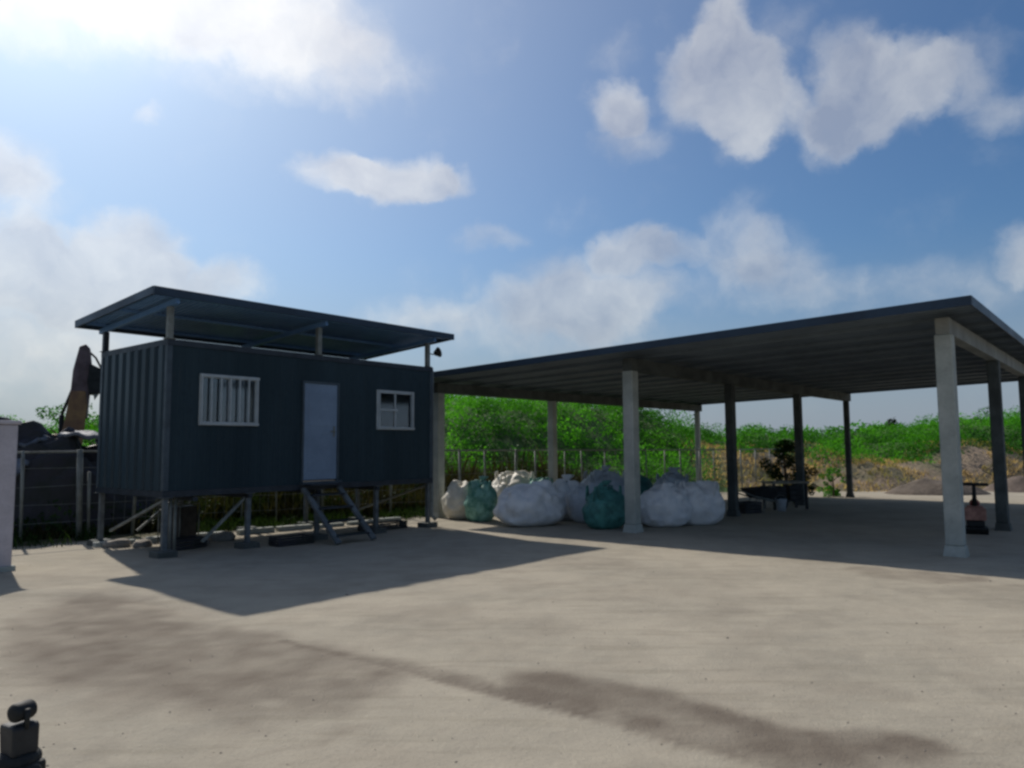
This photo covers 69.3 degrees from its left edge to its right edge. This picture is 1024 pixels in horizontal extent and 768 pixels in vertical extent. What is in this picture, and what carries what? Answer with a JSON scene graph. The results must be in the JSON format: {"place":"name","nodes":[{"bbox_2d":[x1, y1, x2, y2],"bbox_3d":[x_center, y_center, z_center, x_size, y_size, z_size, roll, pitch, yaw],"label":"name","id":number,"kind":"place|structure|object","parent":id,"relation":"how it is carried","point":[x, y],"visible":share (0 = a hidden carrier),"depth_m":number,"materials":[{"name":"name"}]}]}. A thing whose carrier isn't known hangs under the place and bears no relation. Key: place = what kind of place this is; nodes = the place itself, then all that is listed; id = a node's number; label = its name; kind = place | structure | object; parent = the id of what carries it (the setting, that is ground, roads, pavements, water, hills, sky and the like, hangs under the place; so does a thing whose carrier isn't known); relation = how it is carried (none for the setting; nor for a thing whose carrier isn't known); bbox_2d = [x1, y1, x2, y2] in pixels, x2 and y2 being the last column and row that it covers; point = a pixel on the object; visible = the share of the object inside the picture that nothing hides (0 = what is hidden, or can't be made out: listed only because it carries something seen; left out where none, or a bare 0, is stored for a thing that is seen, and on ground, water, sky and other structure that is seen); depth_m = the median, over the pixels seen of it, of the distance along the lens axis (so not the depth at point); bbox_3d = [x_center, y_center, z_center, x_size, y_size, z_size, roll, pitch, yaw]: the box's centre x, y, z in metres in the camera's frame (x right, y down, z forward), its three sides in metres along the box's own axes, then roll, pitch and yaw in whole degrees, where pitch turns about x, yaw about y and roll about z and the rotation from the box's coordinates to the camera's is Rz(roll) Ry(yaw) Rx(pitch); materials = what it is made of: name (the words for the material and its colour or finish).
{"place":"outdoors","nodes":[
{"label":"outdoors","id":0,"kind":"place"},
{"bbox_2d":[0,699,45,767],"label":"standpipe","id":1,"kind":"object","parent":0,"point":[19,739],"visible":1,"depth_m":2.48,"materials":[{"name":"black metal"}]},
{"bbox_2d":[0,491,1023,767],"bbox_3d":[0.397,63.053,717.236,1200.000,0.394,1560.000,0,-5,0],"label":"ground","id":2,"kind":"structure","parent":0,"point":[828,603],"depth_m":6.23,"materials":[{"name":"grey concrete"}]},
{"bbox_2d":[0,420,21,571],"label":"gate pillar","id":3,"kind":"structure","parent":2,"relation":"on","point":[8,442],"depth_m":10.58,"materials":[{"name":"concrete"}]},
{"bbox_2d":[35,403,98,445],"bbox_3d":[-16.255,2.548,27.355,4.145,3.965,4.067,3,-6,-38],"label":"bush","id":4,"kind":"object","parent":2,"relation":"on","point":[52,413],"visible":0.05,"depth_m":27.52,"materials":[{"name":"green plant"}]},
{"bbox_2d":[53,344,100,443],"bbox_3d":[-15.271,1.272,23.843,3.778,5.254,2.147,2,-6,-30],"label":"excavator","id":5,"kind":"object","parent":2,"relation":"on","point":[86,376],"visible":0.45,"depth_m":24.31,"materials":[{"name":"black metal"}]},
{"bbox_2d":[0,417,160,541],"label":"scrap heap","id":6,"kind":"object","parent":2,"relation":"on","point":[57,472],"visible":0.47,"depth_m":15.11,"materials":[{"name":"black metal"}]},
{"bbox_2d":[16,458,29,477],"bbox_3d":[-9.883,1.625,14.490,0.600,0.177,0.450,6,35,-5],"label":"sheet","id":7,"kind":"object","parent":6,"relation":"on","point":[18,465],"visible":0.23,"depth_m":14.53,"materials":[{"name":"grey plastic"}]},
{"bbox_2d":[18,434,48,447],"bbox_3d":[-10.094,1.146,15.245,0.800,0.178,0.550,4,17,18],"label":"sheet","id":8,"kind":"object","parent":6,"relation":"on","point":[42,439],"visible":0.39,"depth_m":15.14,"materials":[{"name":"grey plastic"}]},
{"bbox_2d":[57,430,97,439],"bbox_3d":[-9.137,1.091,15.865,0.900,0.172,0.600,7,0,-17],"label":"sheet","id":9,"kind":"object","parent":6,"relation":"on","point":[88,434],"visible":0.69,"depth_m":15.63,"materials":[{"name":"white plastic"}]},
{"bbox_2d":[102,538,130,547],"bbox_3d":[-7.020,2.818,13.130,0.484,0.159,0.332,0,-5,0],"label":"stone block","id":10,"kind":"object","parent":2,"relation":"on","point":[119,543],"depth_m":13.01,"materials":[{"name":"grey stone"}]},
{"bbox_2d":[132,539,151,547],"bbox_3d":[-6.610,2.845,13.236,0.322,0.132,0.345,2,-5,-26],"label":"stone block","id":11,"kind":"object","parent":2,"relation":"on","point":[142,543],"depth_m":13.14,"materials":[{"name":"grey stone"}]},
{"bbox_2d":[157,502,199,543],"bbox_3d":[-6.282,2.623,13.966,0.466,0.733,0.606,-1,-5,11],"label":"cabinet","id":12,"kind":"object","parent":2,"relation":"on","point":[186,522],"visible":0.67,"depth_m":13.85,"materials":[{"name":"plastic"}]},
{"bbox_2d":[167,535,206,550],"bbox_3d":[-5.726,2.787,12.971,0.420,0.200,0.620,-3,-6,28],"label":"crate","id":13,"kind":"object","parent":2,"relation":"on","point":[194,542],"visible":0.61,"depth_m":12.89,"materials":[{"name":"black plastic"}]},
{"bbox_2d":[12,504,424,549],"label":"grass tufts","id":14,"kind":"object","parent":2,"relation":"on","point":[232,526],"visible":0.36,"depth_m":16.09,"materials":[{"name":"green plant"}]},
{"bbox_2d":[208,531,235,540],"bbox_3d":[-5.558,2.910,14.188,0.542,0.174,0.363,4,-7,-43],"label":"stone block","id":15,"kind":"object","parent":2,"relation":"on","point":[224,536],"depth_m":14.06,"materials":[{"name":"grey stone"}]},
{"bbox_2d":[92,517,400,546],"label":"concrete kerb","id":16,"kind":"structure","parent":2,"relation":"on","point":[259,530],"depth_m":15.64,"materials":[{"name":"grey concrete"}]},
{"bbox_2d":[75,285,453,558],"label":"site office","id":17,"kind":"structure","parent":2,"relation":"on","point":[182,419],"depth_m":13.55,"materials":[{"name":"paint"}]},
{"bbox_2d":[198,373,259,425],"bbox_3d":[-4.927,0.290,12.847,0.186,0.870,1.100,-4,-6,39],"label":"window","id":18,"kind":"structure","parent":17,"relation":"in","point":[232,404],"depth_m":12.90,"materials":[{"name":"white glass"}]},
{"bbox_2d":[303,383,336,479],"bbox_3d":[-3.667,0.911,14.212,0.101,1.830,0.760,-4,-6,39],"label":"door","id":19,"kind":"structure","parent":17,"relation":"in","point":[320,417],"depth_m":14.21,"materials":[{"name":"paint"}]},
{"bbox_2d":[376,390,414,429],"bbox_3d":[-2.473,0.561,15.723,0.086,0.830,1.040,-4,-6,39],"label":"window","id":20,"kind":"structure","parent":17,"relation":"in","point":[394,409],"depth_m":15.71,"materials":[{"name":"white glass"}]},
{"bbox_2d":[428,347,441,356],"bbox_3d":[-1.767,-0.736,16.745,0.232,0.226,0.420,-4,-6,39],"label":"floodlight","id":21,"kind":"object","parent":17,"relation":"attached to","point":[437,352],"visible":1,"depth_m":16.77,"materials":[{"name":"black metal"}]},
{"bbox_2d":[268,533,314,546],"bbox_3d":[-3.993,2.828,13.417,0.720,0.160,0.420,4,-7,-45],"label":"crate","id":22,"kind":"object","parent":2,"relation":"on","point":[274,540],"visible":1,"depth_m":13.31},
{"bbox_2d":[13,440,615,541],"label":"tall weeds","id":23,"kind":"object","parent":2,"relation":"on","point":[291,502],"visible":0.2,"depth_m":18.35,"materials":[{"name":"green plant"}]},
{"bbox_2d":[301,482,376,544],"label":"steps","id":24,"kind":"structure","parent":2,"relation":"on","point":[325,522],"depth_m":13.72,"materials":[{"name":"metal"}]},
{"bbox_2d":[357,520,407,530],"bbox_3d":[-2.774,3.043,15.903,0.370,0.160,1.120,-4,-6,39],"label":"crate","id":25,"kind":"object","parent":2,"relation":"on","point":[399,524],"visible":0.78,"depth_m":15.94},
{"bbox_2d":[17,448,782,543],"bbox_3d":[-0.301,2.804,21.506,31.736,1.974,0.132,4,-6,-41],"label":"wire fence","id":26,"kind":"object","parent":2,"relation":"on","point":[79,482],"visible":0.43,"depth_m":17.04,"materials":[{"name":"metal"}]},
{"bbox_2d":[441,480,467,518],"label":"bulk bag","id":27,"kind":"object","parent":2,"relation":"on","point":[453,498],"visible":0.57,"depth_m":18.06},
{"bbox_2d":[464,476,497,521],"bbox_3d":[-0.745,2.745,17.687,0.812,1.081,0.706,0,-5,0],"label":"bulk bag","id":28,"kind":"object","parent":2,"relation":"on","point":[480,501],"visible":0.94,"depth_m":17.43,"materials":[{"name":"fabric"}]},
{"bbox_2d":[0,394,1022,486],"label":"ground cover","id":29,"kind":"object","parent":2,"relation":"on","point":[912,434],"visible":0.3,"depth_m":34.17,"materials":[{"name":"green plant"}]},
{"bbox_2d":[7,546,1016,765],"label":"pebbles","id":30,"kind":"object","parent":2,"relation":"on","point":[537,663],"visible":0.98,"depth_m":5.32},
{"bbox_2d":[492,470,536,501],"bbox_3d":[0.040,2.961,20.426,1.491,1.148,1.228,1,-5,-17],"label":"bulk bag","id":31,"kind":"object","parent":2,"relation":"on","point":[502,481],"visible":0.4,"depth_m":20.13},
{"bbox_2d":[493,480,566,526],"bbox_3d":[0.404,2.659,16.560,1.756,1.018,1.158,2,-6,-29],"label":"bulk bag","id":32,"kind":"object","parent":2,"relation":"on","point":[538,503],"visible":1,"depth_m":16.15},
{"bbox_2d":[529,477,552,483],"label":"bulk bag","id":33,"kind":"object","parent":2,"relation":"on","point":[538,479],"visible":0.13,"depth_m":19.41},
{"bbox_2d":[550,474,583,519],"bbox_3d":[1.319,2.759,18.027,1.183,1.096,0.899,1,-5,-11],"label":"bulk bag","id":34,"kind":"object","parent":2,"relation":"on","point":[565,485],"visible":0.4,"depth_m":17.84,"materials":[{"name":"fabric"}]},
{"bbox_2d":[567,482,596,522],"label":"bulk bag","id":35,"kind":"object","parent":2,"relation":"on","point":[576,500],"visible":0.56,"depth_m":16.87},
{"bbox_2d":[582,480,624,528],"bbox_3d":[2.004,2.582,15.842,1.030,1.028,0.743,2,-5,-23],"label":"bulk bag","id":36,"kind":"object","parent":2,"relation":"on","point":[603,507],"visible":0.94,"depth_m":15.56,"materials":[{"name":"fabric"}]},
{"bbox_2d":[582,465,624,495],"bbox_3d":[2.346,2.726,18.819,1.432,1.295,1.152,1,-5,-11],"label":"bulk bag","id":37,"kind":"object","parent":2,"relation":"on","point":[596,477],"visible":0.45,"depth_m":18.63,"materials":[{"name":"fabric"}]},
{"bbox_2d":[640,474,652,495],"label":"bulk bag","id":38,"kind":"object","parent":2,"relation":"on","point":[646,483],"visible":0.11,"depth_m":19.69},
{"bbox_2d":[640,481,691,527],"bbox_3d":[3.327,2.624,16.202,1.283,0.994,0.996,1,-5,-17],"label":"bulk bag","id":39,"kind":"object","parent":2,"relation":"on","point":[665,505],"visible":0.94,"depth_m":15.80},
{"bbox_2d":[653,467,688,485],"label":"bulk bag","id":40,"kind":"object","parent":2,"relation":"on","point":[672,475],"visible":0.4,"depth_m":19.05,"materials":[{"name":"fabric"}]},
{"bbox_2d":[675,480,724,525],"bbox_3d":[4.095,2.658,16.587,1.315,0.995,1.019,0,-5,0],"label":"bulk bag","id":41,"kind":"object","parent":2,"relation":"on","point":[706,499],"visible":0.73,"depth_m":16.20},
{"bbox_2d":[430,295,1023,557],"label":"open shed","id":42,"kind":"structure","parent":2,"relation":"on","point":[946,347],"depth_m":16.46,"materials":[{"name":"metal"}]},
{"bbox_2d":[739,501,761,513],"bbox_3d":[6.221,3.261,19.590,0.620,0.300,0.470,2,-6,-30],"label":"crate","id":43,"kind":"object","parent":2,"relation":"on","point":[749,507],"visible":0.77,"depth_m":19.39,"materials":[{"name":"plastic"}]},
{"bbox_2d":[738,486,787,511],"bbox_3d":[6.755,3.125,20.099,1.681,0.677,0.660,1,-5,-15],"label":"wheelbarrow","id":44,"kind":"object","parent":2,"relation":"on","point":[765,493],"visible":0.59,"depth_m":19.90,"materials":[{"name":"plastic"}]},
{"bbox_2d":[775,495,786,511],"bbox_3d":[7.301,3.232,20.094,0.316,0.435,0.316,0,-5,0],"label":"bucket","id":45,"kind":"object","parent":2,"relation":"on","point":[781,505],"visible":1,"depth_m":19.98,"materials":[{"name":"metal"}]},
{"bbox_2d":[758,439,808,503],"bbox_3d":[8.606,2.837,23.368,1.456,2.226,1.434,0,-5,0],"label":"shrub","id":46,"kind":"object","parent":2,"relation":"on","point":[787,447],"visible":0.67,"depth_m":23.36,"materials":[{"name":"green plant"}]},
{"bbox_2d":[760,481,809,509],"bbox_3d":[7.710,3.136,20.896,1.120,0.770,0.700,0,-5,-8],"label":"work table","id":47,"kind":"object","parent":2,"relation":"on","point":[773,483],"visible":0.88,"depth_m":20.66,"materials":[{"name":"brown wood"}]},
{"bbox_2d":[768,485,786,499],"bbox_3d":[7.470,3.065,20.861,0.380,0.400,0.380,0,-5,-8],"label":"crate","id":48,"kind":"object","parent":47,"relation":"on","point":[782,491],"visible":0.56,"depth_m":20.69,"materials":[{"name":"plastic"}]},
{"bbox_2d":[783,485,801,499],"bbox_3d":[7.919,3.060,20.911,0.360,0.420,0.380,0,-5,-8],"label":"crate","id":49,"kind":"object","parent":47,"relation":"on","point":[793,492],"visible":0.81,"depth_m":20.73,"materials":[{"name":"plastic"}]},
{"bbox_2d":[788,463,818,495],"bbox_3d":[9.927,3.389,25.206,0.906,1.445,0.960,-1,-5,8],"label":"shrub","id":50,"kind":"object","parent":2,"relation":"on","point":[811,488],"visible":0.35,"depth_m":25.11,"materials":[{"name":"green plant"}]},
{"bbox_2d":[816,468,845,496],"bbox_3d":[11.431,3.589,26.458,1.098,1.262,0.893,0,-5,0],"label":"shrub","id":51,"kind":"object","parent":2,"relation":"on","point":[832,491],"visible":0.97,"depth_m":26.40,"materials":[{"name":"green plant"}]},
{"bbox_2d":[884,478,990,495],"bbox_3d":[15.925,3.849,27.764,3.800,0.642,2.400,0,-5,0],"label":"dirt heap","id":52,"kind":"object","parent":2,"relation":"on","point":[924,486],"visible":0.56,"depth_m":27.20,"materials":[{"name":"beige soil"}]},
{"bbox_2d":[963,482,988,534],"bbox_3d":[8.995,2.405,14.393,0.481,0.990,0.540,-3,-6,30],"label":"plate compactor","id":53,"kind":"object","parent":2,"relation":"on","point":[975,515],"visible":0.88,"depth_m":14.23,"materials":[{"name":"red metal"}]},
{"bbox_2d":[982,475,1023,491],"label":"dirt heap","id":54,"kind":"object","parent":2,"relation":"on","point":[1015,483],"visible":0.44,"depth_m":28.78,"materials":[{"name":"beige soil"}]},
{"bbox_2d":[0,0,1023,436],"label":"sky","id":55,"kind":"structure","parent":0,"point":[511,179],"materials":[{"name":"blue"}]},
{"bbox_2d":[82,401,1023,491],"bbox_3d":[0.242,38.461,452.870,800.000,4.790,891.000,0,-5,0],"label":"hill","id":56,"kind":"structure","parent":0,"point":[974,459],"depth_m":32.06,"materials":[{"name":"green plant"}]},
{"bbox_2d":[752,420,935,436],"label":"treeline","id":57,"kind":"object","parent":56,"relation":"on","point":[851,430],"visible":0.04,"depth_m":63.99,"materials":[{"name":"green plant"}]},
{"bbox_2d":[884,416,897,426],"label":"tree","id":58,"kind":"object","parent":56,"relation":"on","point":[891,420],"visible":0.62,"depth_m":59.78,"materials":[{"name":"green plant"}]},
{"bbox_2d":[681,438,1023,492],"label":"dry grass","id":59,"kind":"structure","parent":0,"point":[886,464],"depth_m":31.95,"materials":[{"name":"plant"}]}
]}

